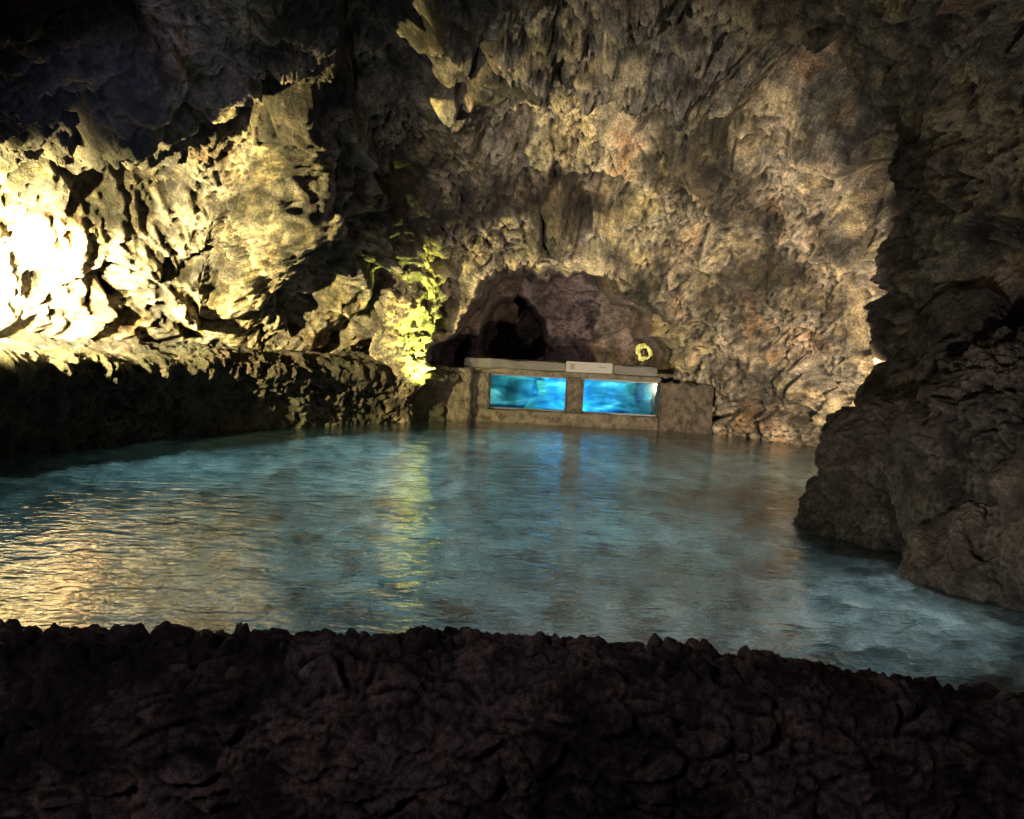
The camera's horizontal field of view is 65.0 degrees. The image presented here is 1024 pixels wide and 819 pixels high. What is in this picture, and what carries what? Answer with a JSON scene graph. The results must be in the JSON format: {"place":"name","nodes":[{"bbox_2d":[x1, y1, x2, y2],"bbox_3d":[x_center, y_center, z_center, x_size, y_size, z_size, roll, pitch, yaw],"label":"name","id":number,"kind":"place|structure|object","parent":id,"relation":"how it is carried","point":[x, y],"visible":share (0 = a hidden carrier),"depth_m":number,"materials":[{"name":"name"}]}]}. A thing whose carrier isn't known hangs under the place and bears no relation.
{"place":"outdoors","nodes":[
{"label":"outdoors","id":0,"kind":"place"},
{"bbox_2d":[0,333,459,458],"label":"rock ledge","id":1,"kind":"object","parent":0,"point":[61,394],"visible":0.41,"depth_m":12.90,"materials":[{"name":"brown stone"}]},
{"bbox_2d":[369,257,435,421],"bbox_3d":[-2.367,-1.780,16.531,1.385,4.212,1.472,8,7,39],"label":"rock buttress","id":2,"kind":"object","parent":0,"point":[397,346],"visible":0.59,"depth_m":16.06,"materials":[{"name":"stone"}]},
{"bbox_2d":[0,0,1023,445],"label":"cave wall","id":3,"kind":"structure","parent":0,"point":[780,220],"depth_m":12.78,"materials":[{"name":"brown stone"}]},
{"bbox_2d":[0,420,1023,694],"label":"pool water","id":4,"kind":"structure","parent":0,"point":[606,534],"depth_m":7.37,"materials":[{"name":"blue liquid"}]},
{"bbox_2d":[853,286,1017,407],"bbox_3d":[5.231,0.138,9.689,2.168,3.235,2.319,6,6,29],"label":"basalt boulder","id":5,"kind":"object","parent":4,"relation":"in","point":[954,323],"visible":0.38,"depth_m":9.14,"materials":[{"name":"grey stone"}]},
{"bbox_2d":[885,326,1023,540],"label":"basalt boulder","id":6,"kind":"object","parent":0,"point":[956,436],"visible":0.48,"depth_m":7.57,"materials":[{"name":"grey stone"}]},
{"bbox_3d":[-0.839,1.680,11.925,17.500,1.341,18.600,3,6,0],"label":"pool bed","id":7,"kind":"object","parent":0,"visible":0},
{"bbox_2d":[431,364,473,421],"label":"concrete wing wall","id":8,"kind":"structure","parent":7,"relation":"on","point":[458,396],"depth_m":17.33,"materials":[{"name":"grey concrete"}]},
{"bbox_2d":[0,619,1023,818],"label":"stone parapet wall","id":9,"kind":"structure","parent":7,"relation":"on","point":[166,719],"depth_m":2.59,"materials":[{"name":"brown stone"}]},
{"bbox_2d":[471,408,658,429],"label":"sill","id":10,"kind":"structure","parent":7,"relation":"on","point":[585,419],"depth_m":17.55,"materials":[{"name":"stone"}]},
{"bbox_2d":[472,372,489,408],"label":"pillar","id":11,"kind":"structure","parent":10,"relation":"on","point":[480,391],"depth_m":17.52,"materials":[{"name":"stone"}]},
{"bbox_2d":[488,373,491,407],"bbox_3d":[-0.489,-0.419,17.711,0.036,0.775,0.050,3,6,0],"label":"frame","id":12,"kind":"object","parent":10,"relation":"on","point":[489,391],"visible":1,"depth_m":17.69,"materials":[{"name":"grey metal"}]},
{"bbox_2d":[490,406,563,411],"bbox_3d":[0.331,-0.007,17.747,1.640,0.035,0.050,3,6,0],"label":"frame bottom","id":13,"kind":"object","parent":10,"relation":"on","point":[527,408],"visible":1,"depth_m":17.72,"materials":[{"name":"grey metal"}]},
{"bbox_2d":[564,377,567,411],"bbox_3d":[1.189,-0.331,17.711,0.036,0.775,0.050,3,6,0],"label":"frame","id":14,"kind":"object","parent":10,"relation":"on","point":[565,395],"visible":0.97,"depth_m":17.69,"materials":[{"name":"grey metal"}]},
{"bbox_2d":[566,377,583,413],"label":"pillar","id":15,"kind":"structure","parent":10,"relation":"on","point":[575,388],"depth_m":17.49,"materials":[{"name":"stone"}]},
{"bbox_2d":[473,367,660,381],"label":"top beam","id":16,"kind":"structure","parent":15,"relation":"on","point":[570,374],"depth_m":17.51,"materials":[{"name":"stone"}]},
{"bbox_2d":[492,373,565,378],"bbox_3d":[0.369,-0.740,17.675,1.640,0.040,0.050,3,6,0],"label":"frame top","id":17,"kind":"object","parent":16,"relation":"attached to","point":[526,375],"visible":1,"depth_m":17.65,"materials":[{"name":"grey metal"}]},
{"bbox_2d":[464,357,657,376],"bbox_3d":[1.070,-0.958,17.895,4.292,0.238,0.618,3,6,0],"label":"coping","id":18,"kind":"object","parent":16,"relation":"on","point":[631,370],"visible":0.74,"depth_m":17.61,"materials":[{"name":"grey stone"}]},
{"bbox_2d":[566,361,612,373],"bbox_3d":[1.690,-0.917,17.567,1.020,0.230,0.038,3,6,0],"label":"information sign","id":19,"kind":"object","parent":18,"relation":"on","point":[589,367],"visible":1,"depth_m":17.55,"materials":[{"name":"grey"}]},
{"bbox_2d":[585,378,657,383],"bbox_3d":[2.409,-0.633,17.675,1.625,0.040,0.050,3,6,0],"label":"frame top","id":20,"kind":"object","parent":16,"relation":"attached to","point":[618,380],"visible":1,"depth_m":17.65,"materials":[{"name":"grey metal"}]},
{"bbox_2d":[582,378,584,411],"bbox_3d":[1.558,-0.311,17.711,0.036,0.775,0.050,3,6,0],"label":"frame","id":21,"kind":"object","parent":10,"relation":"on","point":[583,393],"visible":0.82,"depth_m":17.68,"materials":[{"name":"grey metal"}]},
{"bbox_2d":[583,411,655,416],"bbox_3d":[2.370,0.100,17.747,1.625,0.035,0.050,3,6,0],"label":"frame bottom","id":22,"kind":"object","parent":10,"relation":"on","point":[623,414],"visible":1,"depth_m":17.72,"materials":[{"name":"grey metal"}]},
{"bbox_2d":[656,382,659,416],"bbox_3d":[3.221,-0.224,17.711,0.036,0.775,0.050,3,6,0],"label":"frame","id":23,"kind":"object","parent":10,"relation":"on","point":[657,397],"visible":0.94,"depth_m":17.69,"materials":[{"name":"grey metal"}]},
{"bbox_2d":[650,380,713,432],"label":"block","id":24,"kind":"structure","parent":7,"relation":"on","point":[686,407],"depth_m":17.48,"materials":[{"name":"stone"}]},
{"bbox_2d":[793,391,916,551],"bbox_3d":[4.010,1.028,8.801,1.679,2.472,1.871,3,6,0],"label":"basalt boulder","id":25,"kind":"object","parent":7,"relation":"on","point":[845,495],"visible":0.3,"depth_m":8.49,"materials":[{"name":"grey stone"}]},
{"bbox_2d":[898,501,1005,601],"bbox_3d":[4.598,1.386,6.977,2.298,1.619,1.775,3,6,0],"label":"basalt boulder","id":26,"kind":"object","parent":7,"relation":"on","point":[953,551],"visible":0.36,"depth_m":6.77,"materials":[{"name":"grey stone"}]},
{"bbox_2d":[982,440,1023,610],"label":"basalt boulder","id":27,"kind":"object","parent":7,"relation":"on","point":[1003,486],"visible":0.72,"depth_m":6.53,"materials":[{"name":"grey stone"}]},
{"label":"tank floor","id":28,"kind":"structure","parent":0,"visible":0},
{"bbox_2d":[490,373,665,414],"bbox_3d":[1.667,-0.290,18.703,5.300,1.100,1.085,3,6,0],"label":"tank back","id":29,"kind":"object","parent":28,"relation":"on","point":[549,393],"visible":0.41,"depth_m":18.90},
{"bbox_2d":[657,371,678,379],"bbox_3d":[1.500,-0.926,19.048,4.900,0.120,1.690,3,6,0],"label":"tank cover","id":30,"kind":"object","parent":29,"relation":"on","point":[665,375],"visible":0.11,"depth_m":18.22,"materials":[{"name":"brown concrete"}]},
{"bbox_2d":[635,343,652,365],"bbox_3d":[3.013,-1.062,18.427,0.441,0.918,0.152,2,6,-11],"label":"ring lamp","id":31,"kind":"object","parent":30,"relation":"on","point":[638,348],"visible":0.98,"depth_m":18.37,"materials":[{"name":"yellow"}]}
]}

